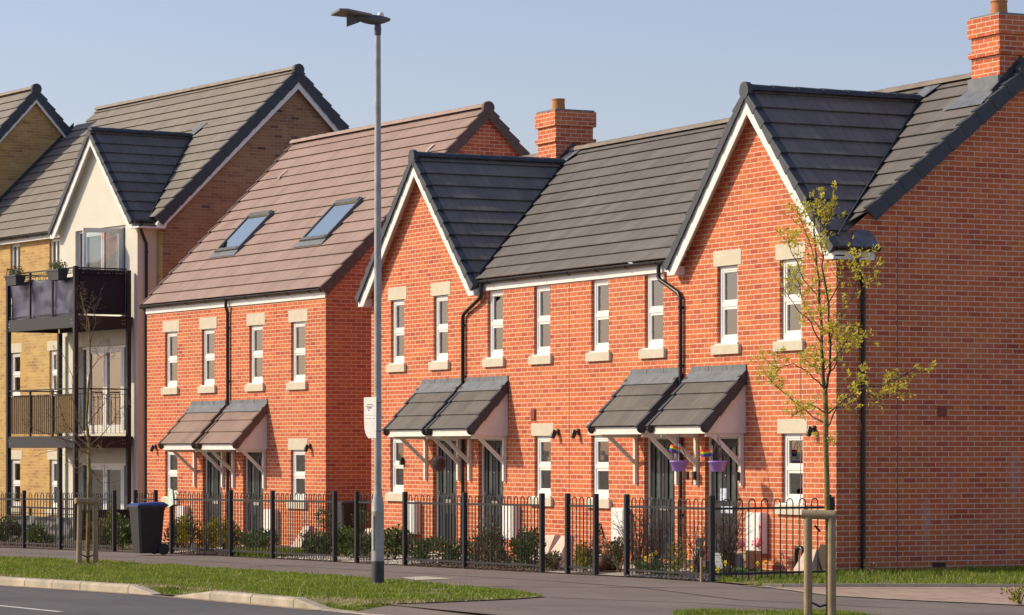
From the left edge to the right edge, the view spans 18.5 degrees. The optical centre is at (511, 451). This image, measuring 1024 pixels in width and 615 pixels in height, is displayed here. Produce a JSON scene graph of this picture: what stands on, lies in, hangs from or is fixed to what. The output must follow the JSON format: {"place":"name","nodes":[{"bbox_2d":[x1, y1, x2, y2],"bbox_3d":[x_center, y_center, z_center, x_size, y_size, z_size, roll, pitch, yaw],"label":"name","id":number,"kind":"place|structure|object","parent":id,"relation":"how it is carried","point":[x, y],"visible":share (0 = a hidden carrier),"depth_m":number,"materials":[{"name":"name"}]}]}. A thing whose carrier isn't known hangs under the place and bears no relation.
{"place":"outdoors","nodes":[
{"label":"outdoors","id":0,"kind":"place"},
{"bbox_2d":[0,586,359,614],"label":"road","id":1,"kind":"structure","parent":0,"point":[69,602],"depth_m":37.40,"materials":[{"name":"grey asphalt"}]},
{"bbox_2d":[0,576,160,594],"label":"kerb","id":2,"kind":"structure","parent":1,"relation":"on","point":[78,585],"depth_m":41.87,"materials":[{"name":"concrete"}]},
{"bbox_2d":[0,585,315,609],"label":"gutter grit","id":3,"kind":"object","parent":1,"relation":"on","point":[170,597],"visible":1,"depth_m":39.36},
{"bbox_2d":[174,590,381,614],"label":"kerb","id":4,"kind":"structure","parent":1,"relation":"on","point":[272,600],"depth_m":37.53,"materials":[{"name":"concrete"}]},
{"bbox_2d":[144,586,394,609],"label":"verge slope","id":5,"kind":"structure","parent":0,"point":[339,603],"depth_m":36.72,"materials":[{"name":"plant"}]},
{"bbox_2d":[150,582,214,594],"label":"grass","id":6,"kind":"structure","parent":5,"relation":"on","point":[173,590],"depth_m":40.13,"materials":[{"name":"green plant"}]},
{"bbox_2d":[322,598,390,610],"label":"grass","id":7,"kind":"structure","parent":5,"relation":"on","point":[358,607],"depth_m":36.05,"materials":[{"name":"green plant"}]},
{"bbox_2d":[337,500,368,532],"bbox_3d":[-3.107,1.405,61.264,0.609,0.922,0.523,0,0,-21],"label":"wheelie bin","id":8,"kind":"object","parent":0,"point":[345,510],"visible":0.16,"depth_m":61.01,"materials":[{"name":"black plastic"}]},
{"bbox_2d":[0,538,790,581],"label":"garden ground","id":9,"kind":"structure","parent":0,"point":[343,555],"depth_m":54.53,"materials":[{"name":"soil"}]},
{"bbox_2d":[0,516,20,544],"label":"shrub","id":10,"kind":"object","parent":9,"relation":"on","point":[9,529],"visible":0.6,"depth_m":65.86,"materials":[{"name":"green plant"}]},
{"bbox_2d":[0,83,73,237],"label":"apartment building","id":11,"kind":"structure","parent":9,"relation":"on","point":[35,128],"depth_m":82.31,"materials":[{"name":"brick"}]},
{"bbox_2d":[7,514,72,539],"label":"plastic sheeting","id":12,"kind":"object","parent":9,"relation":"on","point":[28,519],"visible":0.24,"depth_m":72.54,"materials":[{"name":"grey plastic"}]},
{"bbox_2d":[26,522,57,546],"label":"shrub","id":13,"kind":"object","parent":9,"relation":"on","point":[28,535],"visible":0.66,"depth_m":64.14,"materials":[{"name":"green plant"}]},
{"bbox_2d":[0,490,157,551],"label":"railing fence","id":14,"kind":"object","parent":9,"relation":"on","point":[61,544],"visible":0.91,"depth_m":60.99,"materials":[{"name":"black metal"}]},
{"bbox_2d":[103,513,131,549],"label":"shrub","id":15,"kind":"object","parent":9,"relation":"on","point":[124,532],"visible":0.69,"depth_m":60.26,"materials":[{"name":"green plant"}]},
{"bbox_2d":[0,64,349,539],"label":"apartment building","id":16,"kind":"structure","parent":9,"relation":"on","point":[146,193],"depth_m":74.03,"materials":[{"name":"brick"}]},
{"bbox_2d":[4,266,25,285],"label":"flower trough","id":17,"kind":"object","parent":16,"relation":"attached to","point":[15,279],"visible":1,"depth_m":73.78,"materials":[{"name":"grey plastic"}]},
{"bbox_2d":[11,343,21,396],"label":"window","id":18,"kind":"structure","parent":16,"relation":"in","point":[17,347],"depth_m":78.99,"materials":[{"name":"white plastic"}]},
{"bbox_2d":[11,450,21,513],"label":"window","id":19,"kind":"structure","parent":16,"relation":"in","point":[16,455],"depth_m":78.99,"materials":[{"name":"white plastic"}]},
{"bbox_2d":[10,276,72,319],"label":"privacy sheet","id":20,"kind":"object","parent":16,"relation":"on","point":[41,297],"visible":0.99,"depth_m":73.08,"materials":[{"name":"grey plastic"}]},
{"bbox_2d":[11,394,72,432],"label":"bamboo screen","id":21,"kind":"object","parent":16,"relation":"attached to","point":[64,402],"visible":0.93,"depth_m":72.94,"materials":[{"name":"brown wood"}]},
{"bbox_2d":[47,341,56,393],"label":"window","id":22,"kind":"structure","parent":16,"relation":"in","point":[50,344],"depth_m":77.18,"materials":[{"name":"white plastic"}]},
{"bbox_2d":[47,450,56,514],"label":"window","id":23,"kind":"structure","parent":16,"relation":"in","point":[52,455],"depth_m":77.16,"materials":[{"name":"white plastic"}]},
{"bbox_2d":[51,238,59,268],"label":"window","id":24,"kind":"structure","parent":16,"relation":"in","point":[55,243],"depth_m":77.14,"materials":[{"name":"white plastic"}]},
{"bbox_2d":[46,259,68,280],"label":"flower trough","id":25,"kind":"object","parent":16,"relation":"attached to","point":[57,272],"visible":1,"depth_m":71.84,"materials":[{"name":"grey plastic"}]},
{"bbox_2d":[78,269,124,314],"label":"privacy cloth","id":26,"kind":"object","parent":16,"relation":"hanging from","point":[112,293],"visible":1,"depth_m":71.96,"materials":[{"name":"black fabric"}]},
{"bbox_2d":[81,345,125,433],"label":"french window","id":27,"kind":"structure","parent":16,"relation":"in","point":[108,372],"depth_m":73.77,"materials":[{"name":"white plastic"}]},
{"bbox_2d":[81,463,125,509],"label":"french window","id":28,"kind":"structure","parent":16,"relation":"in","point":[120,475],"depth_m":73.66,"materials":[{"name":"grey glass"}]},
{"bbox_2d":[79,221,156,315],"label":"french window","id":29,"kind":"structure","parent":16,"relation":"in","point":[98,247],"depth_m":73.72,"materials":[{"name":"grey glass"}]},
{"bbox_2d":[175,512,203,550],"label":"shrub","id":30,"kind":"object","parent":9,"relation":"on","point":[194,530],"visible":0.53,"depth_m":58.51,"materials":[{"name":"green plant"}]},
{"bbox_2d":[209,512,241,551],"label":"shrub","id":31,"kind":"object","parent":9,"relation":"on","point":[226,533],"visible":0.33,"depth_m":57.24,"materials":[{"name":"green plant"}]},
{"bbox_2d":[169,490,336,561],"bbox_3d":[-4.499,1.289,53.922,0.074,1.287,6.382,0,0,-31],"label":"railing fence","id":32,"kind":"object","parent":9,"relation":"on","point":[230,500],"visible":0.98,"depth_m":53.59,"materials":[{"name":"black metal"}]},
{"bbox_2d":[236,527,280,550],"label":"shrub","id":33,"kind":"object","parent":9,"relation":"on","point":[251,540],"visible":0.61,"depth_m":56.20,"materials":[{"name":"green plant"}]},
{"bbox_2d":[233,547,317,556],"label":"grass","id":34,"kind":"structure","parent":9,"relation":"on","point":[250,553],"depth_m":54.08,"materials":[{"name":"green plant"}]},
{"bbox_2d":[300,528,340,553],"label":"shrub","id":35,"kind":"object","parent":9,"relation":"on","point":[317,542],"visible":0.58,"depth_m":53.48,"materials":[{"name":"green plant"}]},
{"bbox_2d":[139,101,529,545],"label":"semi detached houses","id":36,"kind":"structure","parent":9,"relation":"on","point":[258,350],"depth_m":64.96,"materials":[{"name":"red brick"}]},
{"bbox_2d":[161,320,178,394],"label":"window","id":37,"kind":"structure","parent":36,"relation":"in","point":[171,327],"depth_m":68.36,"materials":[{"name":"white plastic"}]},
{"bbox_2d":[161,448,178,503],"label":"window","id":38,"kind":"structure","parent":36,"relation":"in","point":[171,457],"depth_m":68.41,"materials":[{"name":"white plastic"}]},
{"bbox_2d":[197,317,216,392],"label":"window","id":39,"kind":"structure","parent":36,"relation":"in","point":[208,323],"depth_m":66.70,"materials":[{"name":"white plastic"}]},
{"bbox_2d":[206,452,221,537],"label":"door","id":40,"kind":"structure","parent":36,"relation":"in","point":[213,475],"depth_m":66.57,"materials":[{"name":"white plastic"}]},
{"bbox_2d":[209,210,275,257],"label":"roof window","id":41,"kind":"structure","parent":36,"relation":"in","point":[254,221],"depth_m":68.15,"materials":[{"name":"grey glass"}]},
{"bbox_2d":[246,452,262,532],"bbox_3d":[-5.244,0.942,64.776,0.103,1.937,0.944,0,0,-30],"label":"door","id":42,"kind":"structure","parent":36,"relation":"in","point":[253,474],"depth_m":64.91,"materials":[{"name":"white plastic"}]},
{"bbox_2d":[245,313,264,390],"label":"window","id":43,"kind":"structure","parent":36,"relation":"in","point":[258,319],"depth_m":64.71,"materials":[{"name":"white plastic"}]},
{"bbox_2d":[286,438,306,508],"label":"window","id":44,"kind":"structure","parent":36,"relation":"in","point":[297,445],"depth_m":63.05,"materials":[{"name":"white plastic"}]},
{"bbox_2d":[286,309,307,389],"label":"window","id":45,"kind":"structure","parent":36,"relation":"in","point":[296,316],"depth_m":63.04,"materials":[{"name":"white plastic"}]},
{"bbox_2d":[292,196,364,247],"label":"roof window","id":46,"kind":"structure","parent":36,"relation":"in","point":[340,209],"depth_m":64.60,"materials":[{"name":"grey glass"}]},
{"bbox_2d":[337,528,360,556],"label":"shrub","id":47,"kind":"object","parent":9,"relation":"on","point":[342,536],"visible":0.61,"depth_m":52.95,"materials":[{"name":"green plant"}]},
{"bbox_2d":[343,529,371,557],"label":"shrub","id":48,"kind":"object","parent":9,"relation":"on","point":[351,544],"visible":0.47,"depth_m":52.16,"materials":[{"name":"green plant"}]},
{"bbox_2d":[354,491,372,562],"bbox_3d":[-2.296,1.259,50.239,0.074,1.244,0.826,0,0,-31],"label":"railing fence","id":49,"kind":"object","parent":9,"relation":"on","point":[357,502],"visible":0.63,"depth_m":50.52,"materials":[{"name":"black metal"}]},
{"bbox_2d":[370,524,416,559],"bbox_3d":[-1.973,1.480,51.971,0.635,0.663,0.829,0,0,-27],"label":"shrub","id":50,"kind":"object","parent":9,"relation":"on","point":[392,541],"visible":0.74,"depth_m":51.97,"materials":[{"name":"green plant"}]},
{"bbox_2d":[398,531,440,561],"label":"shrub","id":51,"kind":"object","parent":9,"relation":"on","point":[419,548],"visible":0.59,"depth_m":50.27,"materials":[{"name":"green plant"}]},
{"bbox_2d":[427,535,477,562],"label":"shrub","id":52,"kind":"object","parent":9,"relation":"on","point":[434,542],"visible":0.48,"depth_m":49.39,"materials":[{"name":"green plant"}]},
{"bbox_2d":[402,492,544,572],"bbox_3d":[-0.617,1.239,47.433,0.074,1.264,4.175,0,0,-31],"label":"railing fence","id":53,"kind":"object","parent":9,"relation":"on","point":[465,504],"visible":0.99,"depth_m":47.41,"materials":[{"name":"black metal"}]},
{"bbox_2d":[469,513,511,565],"bbox_3d":[-0.409,1.348,48.345,0.717,0.881,1.098,0,0,-27],"label":"shrub","id":54,"kind":"object","parent":9,"relation":"on","point":[470,555],"visible":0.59,"depth_m":48.21,"materials":[{"name":"green plant"}]},
{"bbox_2d":[408,563,582,571],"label":"leaf litter","id":55,"kind":"object","parent":9,"relation":"on","point":[485,567],"visible":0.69,"depth_m":47.40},
{"bbox_2d":[508,526,546,566],"bbox_3d":[0.263,1.438,47.384,0.593,0.686,1.142,0,0,11],"label":"shrub","id":56,"kind":"object","parent":9,"relation":"on","point":[522,547],"visible":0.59,"depth_m":47.16,"materials":[{"name":"green plant"}]},
{"bbox_2d":[538,550,564,569],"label":"shrub","id":57,"kind":"object","parent":9,"relation":"on","point":[552,560],"visible":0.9,"depth_m":46.28,"materials":[{"name":"green plant"}]},
{"bbox_2d":[550,535,574,561],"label":"stone slab","id":58,"kind":"structure","parent":9,"relation":"on","point":[559,545],"depth_m":50.83,"materials":[{"name":"stone"}]},
{"bbox_2d":[565,493,598,575],"bbox_3d":[0.989,1.220,44.748,0.074,1.244,0.826,0,0,-31],"label":"railing fence","id":59,"kind":"object","parent":9,"relation":"on","point":[568,566],"visible":0.94,"depth_m":44.70,"materials":[{"name":"black metal"}]},
{"bbox_2d":[609,501,671,573],"bbox_3d":[1.762,1.185,44.663,0.858,1.154,0.855,0,0,-12],"label":"bare bush","id":60,"kind":"object","parent":9,"relation":"on","point":[641,550],"visible":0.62,"depth_m":44.63,"materials":[{"name":"brown plant"}]},
{"bbox_2d":[630,557,669,574],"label":"shrub","id":61,"kind":"object","parent":9,"relation":"on","point":[649,564],"visible":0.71,"depth_m":43.75,"materials":[{"name":"green plant"}]},
{"bbox_2d":[630,500,676,573],"bbox_3d":[2.015,1.208,44.687,0.783,1.107,0.765,0,0,-27],"label":"bare bush","id":62,"kind":"object","parent":9,"relation":"on","point":[656,544],"visible":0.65,"depth_m":44.72,"materials":[{"name":"brown plant"}]},
{"bbox_2d":[624,494,714,581],"bbox_3d":[2.127,1.212,42.846,0.074,1.243,2.150,0,0,-31],"label":"railing fence","id":63,"kind":"object","parent":9,"relation":"on","point":[711,539],"visible":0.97,"depth_m":42.64,"materials":[{"name":"black metal"}]},
{"bbox_2d":[663,536,688,574],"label":"shrub","id":64,"kind":"object","parent":9,"relation":"on","point":[676,560],"visible":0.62,"depth_m":43.57,"materials":[{"name":"green plant"}]},
{"bbox_2d":[626,574,737,580],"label":"leaf litter","id":65,"kind":"object","parent":9,"relation":"on","point":[660,576],"visible":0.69,"depth_m":43.01,"materials":[{"name":"plant"}]},
{"bbox_2d":[355,0,1023,571],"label":"terrace house row","id":66,"kind":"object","parent":9,"relation":"on","point":[539,334],"visible":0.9,"depth_m":47.24,"materials":[{"name":"red brick"}]},
{"bbox_2d":[385,435,403,500],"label":"window","id":67,"kind":"structure","parent":66,"relation":"in","point":[398,446],"depth_m":58.12,"materials":[{"name":"white plastic"}]},
{"bbox_2d":[386,286,406,371],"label":"window","id":68,"kind":"structure","parent":66,"relation":"in","point":[394,293],"depth_m":58.07,"materials":[{"name":"white plastic"}]},
{"bbox_2d":[428,281,449,369],"bbox_3d":[-1.251,-2.243,56.326,0.165,1.565,0.820,0,0,-27],"label":"window","id":69,"kind":"structure","parent":66,"relation":"in","point":[442,362],"depth_m":56.40,"materials":[{"name":"white plastic"}]},
{"bbox_2d":[437,439,456,545],"bbox_3d":[-1.121,0.752,56.201,0.103,1.977,0.974,0,0,-27],"label":"door","id":70,"kind":"structure","parent":66,"relation":"in","point":[446,479],"depth_m":56.26,"materials":[{"name":"white plastic"}]},
{"bbox_2d":[482,439,502,538],"bbox_3d":[-0.288,0.752,54.538,0.103,1.977,0.974,0,0,-27],"label":"door","id":71,"kind":"structure","parent":66,"relation":"in","point":[492,483],"depth_m":54.64,"materials":[{"name":"white plastic"}]},
{"bbox_2d":[482,290,505,366],"bbox_3d":[-0.266,-2.120,54.358,0.165,1.321,0.820,0,0,-27],"label":"window","id":72,"kind":"structure","parent":66,"relation":"in","point":[496,359],"depth_m":54.45,"materials":[{"name":"white plastic"}]},
{"bbox_2d":[528,285,552,364],"bbox_3d":[0.526,-2.120,52.776,0.165,1.321,0.820,0,0,-27],"label":"window","id":73,"kind":"structure","parent":66,"relation":"in","point":[543,356],"depth_m":52.85,"materials":[{"name":"white plastic"}]},
{"bbox_2d":[529,423,553,505],"bbox_3d":[0.535,0.223,52.758,0.165,1.385,0.820,0,0,-27],"label":"window","id":74,"kind":"structure","parent":66,"relation":"in","point":[543,431],"depth_m":52.83,"materials":[{"name":"white plastic"}]},
{"bbox_2d":[585,279,611,361],"bbox_3d":[1.444,-2.120,50.943,0.165,1.321,0.820,0,0,-27],"label":"window","id":75,"kind":"structure","parent":66,"relation":"in","point":[601,352],"depth_m":51.01,"materials":[{"name":"white plastic"}]},
{"bbox_2d":[585,422,611,507],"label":"window","id":76,"kind":"structure","parent":66,"relation":"in","point":[601,445],"depth_m":51.04,"materials":[{"name":"white plastic"}]},
{"bbox_2d":[638,273,666,358],"bbox_3d":[2.246,-2.120,49.342,0.165,1.321,0.820,0,0,-27],"label":"window","id":77,"kind":"structure","parent":66,"relation":"in","point":[655,349],"depth_m":49.44,"materials":[{"name":"white plastic"}]},
{"bbox_2d":[648,437,674,558],"bbox_3d":[2.379,0.752,49.213,0.103,1.977,0.964,0,0,-27],"label":"door","id":78,"kind":"structure","parent":66,"relation":"in","point":[661,485],"depth_m":49.30,"materials":[{"name":"black plastic"}]},
{"bbox_2d":[708,434,726,471],"bbox_3d":[3.028,0.021,46.379,0.287,0.557,0.290,0,0,-27],"label":"hanging basket","id":79,"kind":"object","parent":66,"relation":"hanging from","point":[717,466],"visible":1,"depth_m":46.29,"materials":[{"name":"purple plastic"}]},
{"bbox_2d":[709,437,737,552],"bbox_3d":[3.229,0.752,47.514,0.103,1.977,0.964,0,0,-27],"label":"door","id":80,"kind":"structure","parent":66,"relation":"in","point":[723,485],"depth_m":47.56,"materials":[{"name":"black plastic"}]},
{"bbox_2d":[711,248,740,354],"bbox_3d":[3.258,-2.243,47.321,0.165,1.565,0.820,0,0,-27],"label":"window","id":81,"kind":"structure","parent":66,"relation":"in","point":[729,344],"depth_m":47.38,"materials":[{"name":"white plastic"}]},
{"bbox_2d":[773,241,804,350],"bbox_3d":[4.064,-2.243,45.712,0.165,1.565,0.820,0,0,-27],"label":"window","id":82,"kind":"structure","parent":66,"relation":"in","point":[792,340],"depth_m":45.80,"materials":[{"name":"white plastic"}]},
{"bbox_2d":[775,419,806,514],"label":"window","id":83,"kind":"structure","parent":66,"relation":"in","point":[794,427],"depth_m":45.75,"materials":[{"name":"white plastic"}]},
{"bbox_2d":[794,549,819,573],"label":"stone slab","id":84,"kind":"structure","parent":66,"relation":"attached to","point":[814,560],"depth_m":44.45,"materials":[{"name":"stone"}]},
{"bbox_2d":[676,517,719,572],"bbox_3d":[2.688,1.316,44.671,0.692,0.885,0.692,0,0,-27],"label":"bare bush","id":85,"kind":"object","parent":9,"relation":"on","point":[696,544],"visible":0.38,"depth_m":44.67,"materials":[{"name":"brown plant"}]},
{"bbox_2d":[707,493,757,577],"bbox_3d":[2.979,1.146,43.114,0.751,1.215,0.616,0,0,-27],"label":"bare bush","id":86,"kind":"object","parent":9,"relation":"on","point":[726,552],"visible":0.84,"depth_m":43.05,"materials":[{"name":"brown plant"}]},
{"bbox_2d":[737,550,760,569],"bbox_3d":[3.426,1.590,45.973,0.312,0.280,0.364,0,0,-32],"label":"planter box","id":87,"kind":"object","parent":9,"relation":"on","point":[751,559],"visible":0.49,"depth_m":45.82,"materials":[{"name":"wood"}]},
{"bbox_2d":[715,495,834,578],"bbox_3d":[3.909,1.210,43.018,0.722,1.240,3.134,0,0,37],"label":"railing fence","id":88,"kind":"object","parent":9,"relation":"on","point":[811,507],"visible":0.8,"depth_m":42.51,"materials":[{"name":"black metal"}]},
{"bbox_2d":[168,545,692,575],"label":"garden path","id":89,"kind":"structure","parent":0,"point":[616,573],"depth_m":46.89,"materials":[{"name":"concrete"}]},
{"bbox_2d":[275,556,371,560],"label":"pebbles","id":90,"kind":"object","parent":89,"relation":"on","point":[339,558],"visible":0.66,"depth_m":52.19,"materials":[{"name":"grey gravel"}]},
{"bbox_2d":[573,539,603,570],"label":"shrub","id":91,"kind":"object","parent":89,"relation":"on","point":[581,553],"visible":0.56,"depth_m":45.87,"materials":[{"name":"green plant"}]},
{"bbox_2d":[599,532,637,571],"bbox_3d":[1.557,1.447,45.181,0.496,0.635,0.528,0,0,-27],"label":"shrub","id":92,"kind":"object","parent":89,"relation":"on","point":[616,556],"visible":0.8,"depth_m":45.09,"materials":[{"name":"green plant"}]},
{"bbox_2d":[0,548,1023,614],"bbox_3d":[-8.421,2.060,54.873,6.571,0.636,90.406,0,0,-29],"label":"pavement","id":93,"kind":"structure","parent":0,"point":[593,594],"depth_m":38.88,"materials":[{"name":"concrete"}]},
{"bbox_2d":[126,502,168,554],"bbox_3d":[-6.418,1.357,55.585,0.615,0.931,0.509,0,0,-30],"label":"wheelie bin","id":94,"kind":"object","parent":93,"relation":"on","point":[146,520],"visible":1,"depth_m":55.40,"materials":[{"name":"black plastic"}]},
{"bbox_2d":[0,547,1023,605],"bbox_3d":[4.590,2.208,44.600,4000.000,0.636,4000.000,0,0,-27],"label":"ground","id":95,"kind":"structure","parent":0,"point":[560,573],"depth_m":47.80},
{"bbox_2d":[0,553,542,603],"bbox_3d":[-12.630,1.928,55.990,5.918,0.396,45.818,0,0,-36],"label":"verge turf","id":96,"kind":"structure","parent":95,"relation":"on","point":[332,597],"depth_m":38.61,"materials":[{"name":"plant"}]},
{"bbox_2d":[22,281,131,562],"bbox_3d":[-6.824,-0.436,49.473,1.555,4.512,1.783,0,0,4],"label":"bare tree","id":97,"kind":"object","parent":96,"relation":"on","point":[89,454],"visible":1,"depth_m":49.62,"materials":[{"name":"brown plant"}]},
{"bbox_2d":[74,496,98,562],"bbox_3d":[-6.699,1.297,49.604,0.390,1.181,0.127,0,0,-27],"label":"tree support","id":98,"kind":"object","parent":96,"relation":"on","point":[80,502],"visible":0.81,"depth_m":49.56,"materials":[{"name":"brown wood"}]},
{"bbox_2d":[331,8,390,583],"bbox_3d":[-1.930,-1.932,40.703,0.770,7.524,0.340,0,0,-27],"label":"street lamp","id":99,"kind":"object","parent":96,"relation":"on","point":[352,16],"visible":0.99,"depth_m":40.76,"materials":[{"name":"metal"}]},
{"bbox_2d":[364,397,381,437],"bbox_3d":[-1.795,-0.438,40.856,0.107,0.535,0.268,0,0,-45],"label":"notice board","id":100,"kind":"object","parent":99,"relation":"attached to","point":[370,416],"visible":1,"depth_m":40.82,"materials":[{"name":"white plastic"}]},
{"bbox_2d":[352,604,533,614],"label":"crossover ramp","id":101,"kind":"structure","parent":95,"relation":"on","point":[395,609],"depth_m":35.00,"materials":[{"name":"concrete"}]},
{"bbox_2d":[716,564,1023,585],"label":"grass","id":102,"kind":"structure","parent":95,"relation":"on","point":[949,576],"depth_m":42.29,"materials":[{"name":"green plant"}]},
{"bbox_2d":[0,0,1023,263],"label":"sky","id":103,"kind":"structure","parent":0,"point":[643,66],"materials":[{"name":"blue"}]},
{"bbox_2d":[673,607,879,614],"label":"grass","id":104,"kind":"structure","parent":0,"point":[725,611],"depth_m":33.24,"materials":[{"name":"green plant"}]},
{"bbox_2d":[778,587,1023,603],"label":"block paving","id":105,"kind":"structure","parent":0,"point":[978,594],"depth_m":38.42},
{"bbox_2d":[762,583,1023,590],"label":"lawn edging","id":106,"kind":"object","parent":105,"relation":"on","point":[898,585],"visible":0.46,"depth_m":40.31,"materials":[{"name":"concrete"}]},
{"label":"tree pit turf","id":107,"kind":"structure","parent":0,"visible":0},
{"bbox_2d":[801,509,836,614],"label":"tree support","id":108,"kind":"object","parent":107,"relation":"on","point":[808,515],"visible":1,"depth_m":32.61,"materials":[{"name":"brown wood"}]},
{"bbox_2d":[749,180,936,614],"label":"leafing tree","id":109,"kind":"object","parent":107,"relation":"on","point":[842,337],"visible":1,"depth_m":32.64,"materials":[{"name":"green plant"}]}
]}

